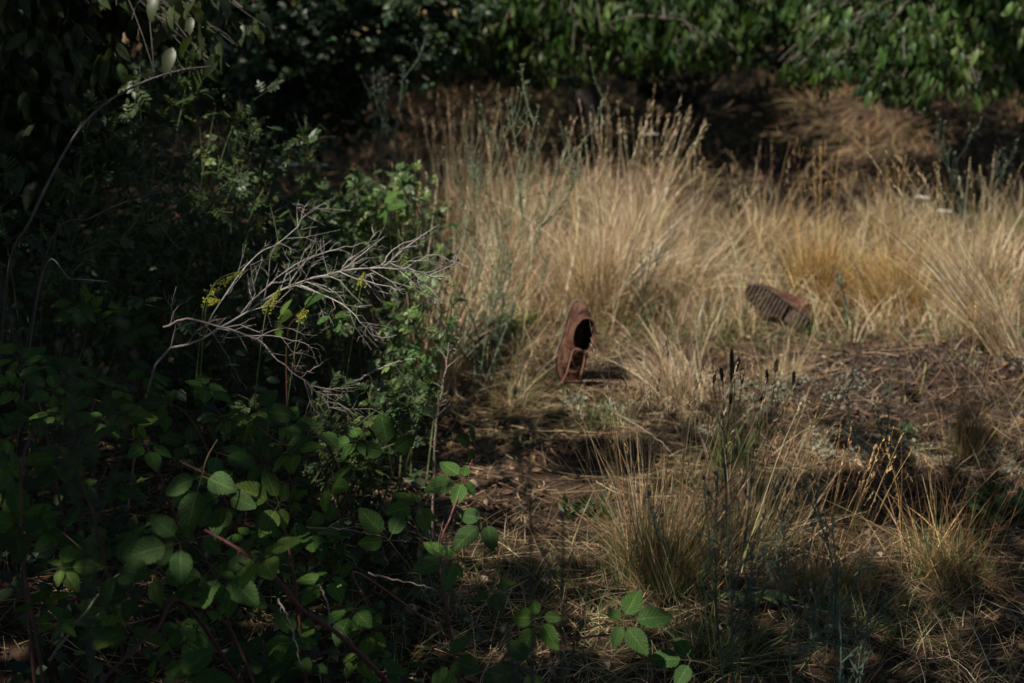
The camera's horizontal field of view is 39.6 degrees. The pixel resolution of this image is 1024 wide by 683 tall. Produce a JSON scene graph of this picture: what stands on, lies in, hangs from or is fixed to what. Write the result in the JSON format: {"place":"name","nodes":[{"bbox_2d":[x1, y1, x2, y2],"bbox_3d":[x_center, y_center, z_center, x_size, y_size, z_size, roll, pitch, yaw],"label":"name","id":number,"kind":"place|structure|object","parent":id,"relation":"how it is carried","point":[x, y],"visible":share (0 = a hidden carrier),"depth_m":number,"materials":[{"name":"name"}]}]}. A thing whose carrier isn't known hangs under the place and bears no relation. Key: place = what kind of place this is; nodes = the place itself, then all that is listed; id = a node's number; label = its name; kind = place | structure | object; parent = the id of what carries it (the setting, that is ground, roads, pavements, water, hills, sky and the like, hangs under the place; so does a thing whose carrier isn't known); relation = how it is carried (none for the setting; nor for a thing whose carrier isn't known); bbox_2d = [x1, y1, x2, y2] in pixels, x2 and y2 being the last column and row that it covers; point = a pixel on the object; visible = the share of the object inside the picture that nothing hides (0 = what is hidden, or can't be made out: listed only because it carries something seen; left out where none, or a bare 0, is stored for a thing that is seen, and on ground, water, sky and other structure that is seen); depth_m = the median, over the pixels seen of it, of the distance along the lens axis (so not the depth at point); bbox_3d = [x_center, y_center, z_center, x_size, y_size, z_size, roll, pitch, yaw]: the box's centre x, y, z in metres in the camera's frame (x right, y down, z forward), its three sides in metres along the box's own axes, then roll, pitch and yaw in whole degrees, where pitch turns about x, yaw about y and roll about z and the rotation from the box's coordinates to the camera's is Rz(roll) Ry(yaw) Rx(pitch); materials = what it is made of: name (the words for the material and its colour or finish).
{"place":"outdoors","nodes":[
{"label":"outdoors","id":0,"kind":"place"},
{"bbox_2d":[0,1,1023,682],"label":"ground","id":1,"kind":"structure","parent":0,"point":[750,133],"depth_m":4.62,"materials":[{"name":"soil"}]},
{"bbox_2d":[0,494,102,682],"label":"bramble cane","id":2,"kind":"object","parent":1,"relation":"on","point":[17,548],"visible":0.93,"depth_m":2.26,"materials":[{"name":"green plant"}]},
{"bbox_2d":[48,533,152,660],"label":"dead twig","id":3,"kind":"object","parent":2,"relation":"attached to","point":[64,639],"visible":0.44,"depth_m":2.30,"materials":[{"name":"wood"}]},
{"bbox_2d":[13,258,107,480],"bbox_3d":[-1.134,0.160,3.437,0.534,0.784,0.058,13,20,38],"label":"bramble cane","id":4,"kind":"object","parent":1,"relation":"on","point":[74,279],"visible":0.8,"depth_m":3.33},
{"bbox_2d":[0,343,126,652],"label":"bramble cane","id":5,"kind":"object","parent":1,"relation":"on","point":[50,365],"visible":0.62,"depth_m":2.92,"materials":[{"name":"green plant"}]},
{"bbox_2d":[0,374,153,682],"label":"bramble cane","id":6,"kind":"object","parent":1,"relation":"on","point":[17,498],"visible":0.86,"depth_m":2.33,"materials":[{"name":"green plant"}]},
{"bbox_2d":[0,423,170,676],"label":"bramble cane","id":7,"kind":"object","parent":1,"relation":"on","point":[45,458],"visible":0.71,"depth_m":2.53,"materials":[{"name":"green plant"}]},
{"bbox_2d":[0,66,210,390],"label":"bramble cane","id":8,"kind":"object","parent":1,"relation":"on","point":[17,242],"visible":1,"depth_m":3.45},
{"bbox_2d":[0,85,226,496],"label":"rose bush","id":9,"kind":"object","parent":1,"relation":"on","point":[103,240],"visible":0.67,"depth_m":3.83,"materials":[{"name":"green plant"}]},
{"bbox_2d":[0,1,229,81],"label":"background shrub","id":10,"kind":"object","parent":1,"relation":"on","point":[157,52],"visible":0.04,"depth_m":14.29,"materials":[{"name":"green plant"}]},
{"bbox_2d":[51,284,218,513],"bbox_3d":[-0.963,0.161,3.643,0.384,0.649,0.262,-7,18,-24],"label":"bramble cane","id":11,"kind":"object","parent":1,"relation":"on","point":[83,309],"visible":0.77,"depth_m":3.53,"materials":[{"name":"green plant"}]},
{"bbox_2d":[0,0,271,312],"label":"leafy tree","id":12,"kind":"object","parent":1,"relation":"on","point":[90,51],"visible":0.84,"depth_m":4.14,"materials":[{"name":"green plant"}]},
{"bbox_2d":[29,388,256,669],"bbox_3d":[-0.736,0.401,2.858,0.454,0.658,0.220,4,17,14],"label":"bramble cane","id":13,"kind":"object","parent":1,"relation":"on","point":[239,456],"visible":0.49,"depth_m":2.78,"materials":[{"name":"green plant"}]},
{"bbox_2d":[79,530,259,682],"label":"bramble cane","id":14,"kind":"object","parent":1,"relation":"on","point":[133,570],"visible":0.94,"depth_m":2.16,"materials":[{"name":"green plant"}]},
{"bbox_2d":[90,291,256,456],"bbox_3d":[-0.926,0.129,3.939,0.429,0.574,0.269,-11,19,-33],"label":"bramble cane","id":15,"kind":"object","parent":1,"relation":"on","point":[155,311],"visible":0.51,"depth_m":3.85,"materials":[{"name":"green plant"}]},
{"bbox_2d":[55,507,298,682],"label":"bramble cane","id":16,"kind":"object","parent":1,"relation":"on","point":[210,545],"visible":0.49,"depth_m":2.73,"materials":[{"name":"green plant"}]},
{"bbox_2d":[41,46,320,460],"bbox_3d":[-0.909,-0.212,4.020,0.740,1.207,0.666,0,16,0],"label":"rose bush","id":17,"kind":"object","parent":1,"relation":"on","point":[191,222],"visible":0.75,"depth_m":4.02,"materials":[{"name":"green plant"}]},
{"bbox_2d":[74,366,303,614],"bbox_3d":[-0.719,0.343,3.195,0.481,0.602,0.248,0,16,0],"label":"bramble cane","id":18,"kind":"object","parent":1,"relation":"on","point":[154,401],"visible":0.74,"depth_m":3.10,"materials":[{"name":"green plant"}]},
{"bbox_2d":[77,571,311,682],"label":"bramble cane","id":19,"kind":"object","parent":1,"relation":"on","point":[183,631],"visible":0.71,"depth_m":2.47,"materials":[{"name":"green plant"}]},
{"bbox_2d":[45,168,356,472],"bbox_3d":[-0.870,-0.050,4.017,0.841,0.866,0.842,0,16,0],"label":"rose bush","id":20,"kind":"object","parent":1,"relation":"on","point":[178,382],"visible":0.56,"depth_m":3.97,"materials":[{"name":"green plant"}]},
{"bbox_2d":[200,270,244,375],"bbox_3d":[-0.692,-0.021,3.337,0.138,0.300,0.050,4,17,15],"label":"yellow flower spray","id":21,"kind":"object","parent":1,"relation":"on","point":[236,274],"visible":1,"depth_m":3.30,"materials":[{"name":"green plant"}]},
{"bbox_2d":[0,50,452,682],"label":"thicket undergrowth","id":22,"kind":"object","parent":1,"relation":"on","point":[66,672],"visible":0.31,"depth_m":3.59,"materials":[{"name":"green plant"}]},
{"bbox_2d":[191,96,298,427],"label":"rose bush","id":23,"kind":"object","parent":1,"relation":"on","point":[253,178],"visible":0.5,"depth_m":4.33,"materials":[{"name":"green plant"}]},
{"bbox_2d":[138,372,352,580],"bbox_3d":[-0.600,0.347,3.359,0.467,0.498,0.258,4,16,14],"label":"bramble cane","id":24,"kind":"object","parent":1,"relation":"on","point":[261,448],"visible":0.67,"depth_m":3.32,"materials":[{"name":"green plant"}]},
{"bbox_2d":[194,294,220,396],"bbox_3d":[-0.726,0.016,3.344,0.102,0.270,0.034,8,18,27],"label":"yellow flower spray","id":25,"kind":"object","parent":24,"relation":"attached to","point":[213,301],"visible":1,"depth_m":3.30,"materials":[{"name":"green plant"}]},
{"bbox_2d":[165,440,340,682],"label":"bramble cane","id":26,"kind":"object","parent":1,"relation":"on","point":[247,496],"visible":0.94,"depth_m":2.49,"materials":[{"name":"green plant"}]},
{"bbox_2d":[121,513,391,682],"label":"bramble cane","id":27,"kind":"object","parent":1,"relation":"on","point":[180,570],"visible":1,"depth_m":2.22,"materials":[{"name":"green plant"}]},
{"bbox_2d":[143,0,382,105],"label":"background shrub","id":28,"kind":"object","parent":1,"relation":"on","point":[160,87],"visible":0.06,"depth_m":12.63,"materials":[{"name":"green plant"}]},
{"bbox_2d":[253,289,281,409],"bbox_3d":[-0.567,0.025,3.242,0.096,0.300,0.040,7,17,22],"label":"yellow flower spray","id":29,"kind":"object","parent":1,"relation":"on","point":[277,293],"visible":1,"depth_m":3.20,"materials":[{"name":"green plant"}]},
{"bbox_2d":[163,297,388,447],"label":"dead branch","id":30,"kind":"object","parent":1,"relation":"on","point":[251,337],"visible":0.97,"depth_m":3.21,"materials":[{"name":"wood"}]},
{"bbox_2d":[224,506,369,613],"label":"bramble cane","id":31,"kind":"object","parent":1,"relation":"on","point":[316,519],"visible":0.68,"depth_m":3.04,"materials":[{"name":"green plant"}]},
{"bbox_2d":[127,196,468,509],"bbox_3d":[-0.551,0.072,3.539,0.982,0.870,0.348,7,17,23],"label":"dead branch","id":32,"kind":"object","parent":1,"relation":"on","point":[342,272],"visible":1,"depth_m":3.39,"materials":[{"name":"wood"}]},
{"bbox_2d":[210,112,402,385],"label":"rose bush","id":33,"kind":"object","parent":1,"relation":"on","point":[309,160],"visible":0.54,"depth_m":4.86,"materials":[{"name":"green plant"}]},
{"bbox_2d":[274,292,350,526],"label":"bramble cane","id":34,"kind":"object","parent":1,"relation":"on","point":[335,326],"visible":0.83,"depth_m":3.41,"materials":[{"name":"green plant"}]},
{"bbox_2d":[197,359,441,543],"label":"rose bush","id":35,"kind":"object","parent":1,"relation":"on","point":[396,412],"visible":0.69,"depth_m":3.56,"materials":[{"name":"green plant"}]},
{"bbox_2d":[141,0,501,189],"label":"hedge tree","id":36,"kind":"object","parent":1,"relation":"on","point":[313,64],"visible":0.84,"depth_m":7.70,"materials":[{"name":"green plant"}]},
{"bbox_2d":[232,390,415,548],"bbox_3d":[-0.367,0.358,3.277,0.349,0.568,0.561,8,18,27],"label":"bramble cane","id":37,"kind":"object","parent":1,"relation":"on","point":[384,429],"visible":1,"depth_m":3.10,"materials":[{"name":"green plant"}]},
{"bbox_2d":[220,609,456,682],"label":"bramble cane","id":38,"kind":"object","parent":1,"relation":"on","point":[281,672],"visible":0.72,"depth_m":2.63,"materials":[{"name":"green plant"}]},
{"bbox_2d":[290,191,406,358],"bbox_3d":[-0.583,-0.197,4.979,0.381,0.689,0.344,-4,17,-15],"label":"bramble cane","id":39,"kind":"object","parent":1,"relation":"on","point":[379,216],"visible":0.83,"depth_m":4.82,"materials":[{"name":"green plant"}]},
{"bbox_2d":[257,251,459,441],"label":"rose bush","id":40,"kind":"object","parent":1,"relation":"on","point":[347,297],"visible":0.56,"depth_m":4.32,"materials":[{"name":"green plant"}]},
{"bbox_2d":[291,160,459,373],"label":"rose bush","id":41,"kind":"object","parent":1,"relation":"on","point":[359,234],"visible":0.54,"depth_m":5.03,"materials":[{"name":"green plant"}]},
{"bbox_2d":[328,379,444,534],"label":"rose bush","id":42,"kind":"object","parent":1,"relation":"on","point":[417,400],"visible":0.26,"depth_m":3.77,"materials":[{"name":"green plant"}]},
{"bbox_2d":[352,25,430,285],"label":"branched weed","id":43,"kind":"object","parent":1,"relation":"on","point":[383,125],"visible":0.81,"depth_m":5.96,"materials":[{"name":"green plant"}]},
{"bbox_2d":[296,507,517,682],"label":"bramble cane","id":44,"kind":"object","parent":1,"relation":"on","point":[371,521],"visible":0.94,"depth_m":2.66,"materials":[{"name":"green plant"}]},
{"bbox_2d":[377,250,467,482],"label":"rose bush","id":45,"kind":"object","parent":1,"relation":"on","point":[403,325],"visible":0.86,"depth_m":4.03,"materials":[{"name":"green plant"}]},
{"bbox_2d":[321,159,535,403],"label":"grass tussock","id":46,"kind":"object","parent":1,"relation":"on","point":[453,369],"depth_m":4.82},
{"bbox_2d":[427,338,457,556],"bbox_3d":[-0.172,0.279,3.514,0.076,0.594,0.053,3,16,11],"label":"thorny stick","id":47,"kind":"object","parent":1,"relation":"on","point":[434,443],"visible":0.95,"depth_m":3.48,"materials":[{"name":"wood"}]},
{"bbox_2d":[384,424,511,682],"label":"bramble cane","id":48,"kind":"object","parent":1,"relation":"on","point":[490,536],"visible":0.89,"depth_m":2.88,"materials":[{"name":"green plant"}]},
{"bbox_2d":[424,251,513,387],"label":"branched weed","id":49,"kind":"object","parent":1,"relation":"on","point":[488,298],"visible":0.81,"depth_m":4.67,"materials":[{"name":"green plant"}]},
{"bbox_2d":[380,83,587,257],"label":"grass tussock","id":50,"kind":"object","parent":1,"relation":"on","point":[458,196],"depth_m":6.74,"materials":[{"name":"plant"}]},
{"bbox_2d":[376,0,614,85],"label":"background shrub","id":51,"kind":"object","parent":1,"relation":"on","point":[494,76],"visible":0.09,"depth_m":14.23,"materials":[{"name":"green plant"}]},
{"bbox_2d":[412,116,593,321],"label":"grass tussock","id":52,"kind":"object","parent":1,"relation":"on","point":[524,258],"depth_m":5.93,"materials":[{"name":"plant"}]},
{"bbox_2d":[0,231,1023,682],"bbox_3d":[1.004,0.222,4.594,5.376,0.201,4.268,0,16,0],"label":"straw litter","id":53,"kind":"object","parent":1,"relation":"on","point":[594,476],"visible":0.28,"depth_m":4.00,"materials":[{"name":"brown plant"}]},
{"bbox_2d":[2,309,1023,682],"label":"dead leaf litter","id":54,"kind":"object","parent":1,"relation":"on","point":[646,449],"visible":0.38,"depth_m":4.01,"materials":[{"name":"plant"}]},
{"bbox_2d":[3,304,1023,682],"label":"soil crumbs","id":55,"kind":"object","parent":1,"relation":"on","point":[897,356],"visible":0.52,"depth_m":4.73,"materials":[{"name":"brown soil"}]},
{"bbox_2d":[416,387,614,682],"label":"branched weed","id":56,"kind":"object","parent":1,"relation":"on","point":[529,485],"visible":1,"depth_m":1.73,"materials":[{"name":"green plant"}]},
{"bbox_2d":[421,57,619,402],"bbox_3d":[0.026,-0.379,4.808,0.667,1.137,0.376,0,16,0],"label":"branched weed","id":57,"kind":"object","parent":1,"relation":"on","point":[521,180],"visible":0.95,"depth_m":4.79,"materials":[{"name":"green plant"}]},
{"bbox_2d":[482,304,563,338],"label":"green seedling","id":58,"kind":"object","parent":1,"relation":"on","point":[517,321],"visible":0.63,"depth_m":5.54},
{"bbox_2d":[457,310,600,410],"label":"grass tussock","id":59,"kind":"object","parent":1,"relation":"on","point":[524,400],"depth_m":4.74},
{"bbox_2d":[518,299,596,419],"bbox_3d":[0.174,0.059,4.783,0.173,0.306,0.527,5,17,16],"label":"leather boot","id":60,"kind":"object","parent":1,"relation":"on","point":[573,348],"visible":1,"depth_m":4.91,"materials":[{"name":"leather"}]},
{"bbox_2d":[98,57,1023,201],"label":"dry grass","id":61,"kind":"structure","parent":1,"relation":"on","point":[813,95],"depth_m":10.21,"materials":[{"name":"plant"}]},
{"bbox_2d":[558,492,620,522],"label":"green seedling","id":62,"kind":"object","parent":1,"relation":"on","point":[575,502],"visible":0.79,"depth_m":3.88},
{"bbox_2d":[552,386,635,412],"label":"silvery plant","id":63,"kind":"object","parent":1,"relation":"on","point":[570,403],"visible":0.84,"depth_m":4.76,"materials":[{"name":"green plant"}]},
{"bbox_2d":[436,83,763,354],"bbox_3d":[0.388,-0.486,5.496,1.445,0.955,1.509,0,16,0],"label":"grass tussock","id":64,"kind":"object","parent":1,"relation":"on","point":[613,282],"depth_m":5.65,"materials":[{"name":"plant"}]},
{"bbox_2d":[483,590,717,682],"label":"bramble cane","id":65,"kind":"object","parent":1,"relation":"on","point":[651,617],"visible":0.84,"depth_m":2.50,"materials":[{"name":"green plant"}]},
{"bbox_2d":[412,0,794,133],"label":"cherry tree","id":66,"kind":"object","parent":1,"relation":"on","point":[549,30],"visible":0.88,"depth_m":8.60,"materials":[{"name":"green plant"}]},
{"bbox_2d":[553,388,655,432],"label":"grass tussock","id":67,"kind":"object","parent":1,"relation":"on","point":[604,416],"depth_m":4.59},
{"bbox_2d":[526,100,735,268],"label":"grass tussock","id":68,"kind":"object","parent":1,"relation":"on","point":[635,179],"depth_m":6.53,"materials":[{"name":"plant"}]},
{"bbox_2d":[628,228,675,345],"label":"branched weed","id":69,"kind":"object","parent":1,"relation":"on","point":[657,260],"visible":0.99,"depth_m":5.18,"materials":[{"name":"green plant"}]},
{"bbox_2d":[583,285,726,425],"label":"grass tussock","id":70,"kind":"object","parent":1,"relation":"on","point":[672,375],"depth_m":4.79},
{"bbox_2d":[510,321,800,605],"bbox_3d":[0.328,0.283,3.423,0.724,0.638,0.700,9,18,29],"label":"grass tussock","id":71,"kind":"object","parent":1,"relation":"on","point":[644,552],"depth_m":3.42,"materials":[{"name":"plant"}]},
{"bbox_2d":[518,0,806,111],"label":"background shrub","id":72,"kind":"object","parent":1,"relation":"on","point":[645,87],"visible":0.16,"depth_m":12.12,"materials":[{"name":"green plant"}]},
{"bbox_2d":[339,124,1023,348],"bbox_3d":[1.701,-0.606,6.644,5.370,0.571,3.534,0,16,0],"label":"tall dry grass","id":73,"kind":"structure","parent":1,"relation":"on","point":[532,288],"depth_m":6.07,"materials":[{"name":"plant"}]},
{"bbox_2d":[351,177,1023,369],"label":"green undergrass","id":74,"kind":"object","parent":1,"relation":"on","point":[882,322],"visible":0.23,"depth_m":5.75,"materials":[{"name":"plant"}]},
{"bbox_2d":[644,413,792,682],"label":"branched weed","id":75,"kind":"object","parent":1,"relation":"on","point":[732,577],"visible":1,"depth_m":2.32,"materials":[{"name":"green plant"}]},
{"bbox_2d":[592,544,872,682],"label":"grass tussock","id":76,"kind":"object","parent":1,"relation":"on","point":[707,637],"depth_m":3.09,"materials":[{"name":"plant"}]},
{"bbox_2d":[696,387,781,474],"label":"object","id":77,"kind":"object","parent":1,"relation":"on","point":[741,456],"visible":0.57,"depth_m":4.16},
{"bbox_2d":[669,136,842,259],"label":"grass tussock","id":78,"kind":"object","parent":1,"relation":"on","point":[767,230],"depth_m":6.82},
{"bbox_2d":[731,35,786,69],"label":"background shrub","id":79,"kind":"object","parent":1,"relation":"on","point":[762,58],"visible":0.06,"depth_m":16.03,"materials":[{"name":"green plant"}]},
{"bbox_2d":[738,316,828,388],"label":"grass tussock","id":80,"kind":"object","parent":1,"relation":"on","point":[785,368],"depth_m":4.98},
{"bbox_2d":[745,283,831,328],"bbox_3d":[1.101,-0.161,5.686,0.266,0.155,0.261,11,19,34],"label":"leather boot","id":81,"kind":"object","parent":1,"relation":"on","point":[787,306],"visible":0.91,"depth_m":5.61,"materials":[{"name":"rubber"}]},
{"bbox_2d":[668,337,909,574],"bbox_3d":[0.666,0.280,3.572,0.642,0.567,0.736,4,17,15],"label":"grass tussock","id":82,"kind":"object","parent":1,"relation":"on","point":[753,520],"depth_m":3.60,"materials":[{"name":"plant"}]},
{"bbox_2d":[724,368,871,401],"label":"silvery plant","id":83,"kind":"object","parent":1,"relation":"on","point":[802,378],"visible":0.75,"depth_m":4.84,"materials":[{"name":"grey plant"}]},
{"bbox_2d":[757,466,891,682],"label":"branched weed","id":84,"kind":"object","parent":1,"relation":"on","point":[835,573],"visible":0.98,"depth_m":2.53,"materials":[{"name":"green plant"}]},
{"bbox_2d":[756,141,903,319],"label":"grass tussock","id":85,"kind":"object","parent":1,"relation":"on","point":[824,274],"depth_m":5.81,"materials":[{"name":"plant"}]},
{"bbox_2d":[794,513,873,660],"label":"branched weed","id":86,"kind":"object","parent":1,"relation":"on","point":[815,620],"visible":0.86,"depth_m":2.76,"materials":[{"name":"green plant"}]},
{"bbox_2d":[736,0,944,100],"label":"background shrub","id":87,"kind":"object","parent":1,"relation":"on","point":[779,64],"visible":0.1,"depth_m":12.34,"materials":[{"name":"green plant"}]},
{"bbox_2d":[833,269,849,351],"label":"branched weed","id":88,"kind":"object","parent":1,"relation":"on","point":[838,277],"visible":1,"depth_m":5.16,"materials":[{"name":"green plant"}]},
{"bbox_2d":[743,417,972,660],"bbox_3d":[0.773,0.424,3.262,0.488,0.450,0.656,0,16,0],"label":"grass tussock","id":89,"kind":"object","parent":1,"relation":"on","point":[841,585],"depth_m":3.34,"materials":[{"name":"plant"}]},
{"bbox_2d":[785,152,944,251],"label":"grass tussock","id":90,"kind":"object","parent":1,"relation":"on","point":[876,220],"depth_m":7.05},
{"bbox_2d":[798,422,938,464],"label":"silvery plant","id":91,"kind":"object","parent":1,"relation":"on","point":[858,456],"visible":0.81,"depth_m":4.36,"materials":[{"name":"grey plant"}]},
{"bbox_2d":[837,357,906,459],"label":"branched weed","id":92,"kind":"object","parent":1,"relation":"on","point":[866,417],"visible":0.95,"depth_m":4.00,"materials":[{"name":"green plant"}]},
{"bbox_2d":[785,165,984,324],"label":"grass tussock","id":93,"kind":"object","parent":1,"relation":"on","point":[880,281],"depth_m":5.69,"materials":[{"name":"plant"}]},
{"bbox_2d":[774,0,1023,145],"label":"cherry tree","id":94,"kind":"object","parent":1,"relation":"on","point":[916,47],"visible":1,"depth_m":7.56,"materials":[{"name":"green plant"}]},
{"bbox_2d":[795,511,1017,676],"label":"grass tussock","id":95,"kind":"object","parent":1,"relation":"on","point":[890,616],"depth_m":3.24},
{"bbox_2d":[795,367,1023,606],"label":"grass tussock","id":96,"kind":"object","parent":1,"relation":"on","point":[933,559],"depth_m":3.47,"materials":[{"name":"plant"}]},
{"bbox_2d":[852,151,1023,364],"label":"grass tussock","id":97,"kind":"object","parent":1,"relation":"on","point":[1008,332],"depth_m":4.90,"materials":[{"name":"plant"}]},
{"bbox_2d":[881,151,1023,310],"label":"grass tussock","id":98,"kind":"object","parent":1,"relation":"on","point":[986,258],"depth_m":5.82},
{"bbox_2d":[901,248,1023,464],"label":"grass tussock","id":99,"kind":"object","parent":1,"relation":"on","point":[968,451],"depth_m":4.23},
{"bbox_2d":[918,480,1023,530],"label":"green seedling","id":100,"kind":"object","parent":1,"relation":"on","point":[991,487],"visible":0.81,"depth_m":3.86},
{"bbox_2d":[934,112,1017,264],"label":"branched weed","id":101,"kind":"object","parent":1,"relation":"on","point":[955,178],"visible":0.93,"depth_m":6.07,"materials":[{"name":"green plant"}]},
{"bbox_2d":[935,18,1021,96],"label":"background shrub","id":102,"kind":"object","parent":1,"relation":"on","point":[999,68],"depth_m":13.17,"materials":[{"name":"green plant"}]},
{"bbox_2d":[937,439,1023,479],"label":"silvery plant","id":103,"kind":"object","parent":1,"relation":"on","point":[1012,454],"visible":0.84,"depth_m":4.20,"materials":[{"name":"grey plant"}]},
{"bbox_2d":[0,238,1023,682],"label":"green grass","id":104,"kind":"structure","parent":0,"point":[600,566],"depth_m":3.37,"materials":[{"name":"plant"}]},
{"bbox_2d":[717,590,794,604],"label":"broad leaf plant","id":105,"kind":"object","parent":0,"point":[772,592],"visible":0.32,"depth_m":3.31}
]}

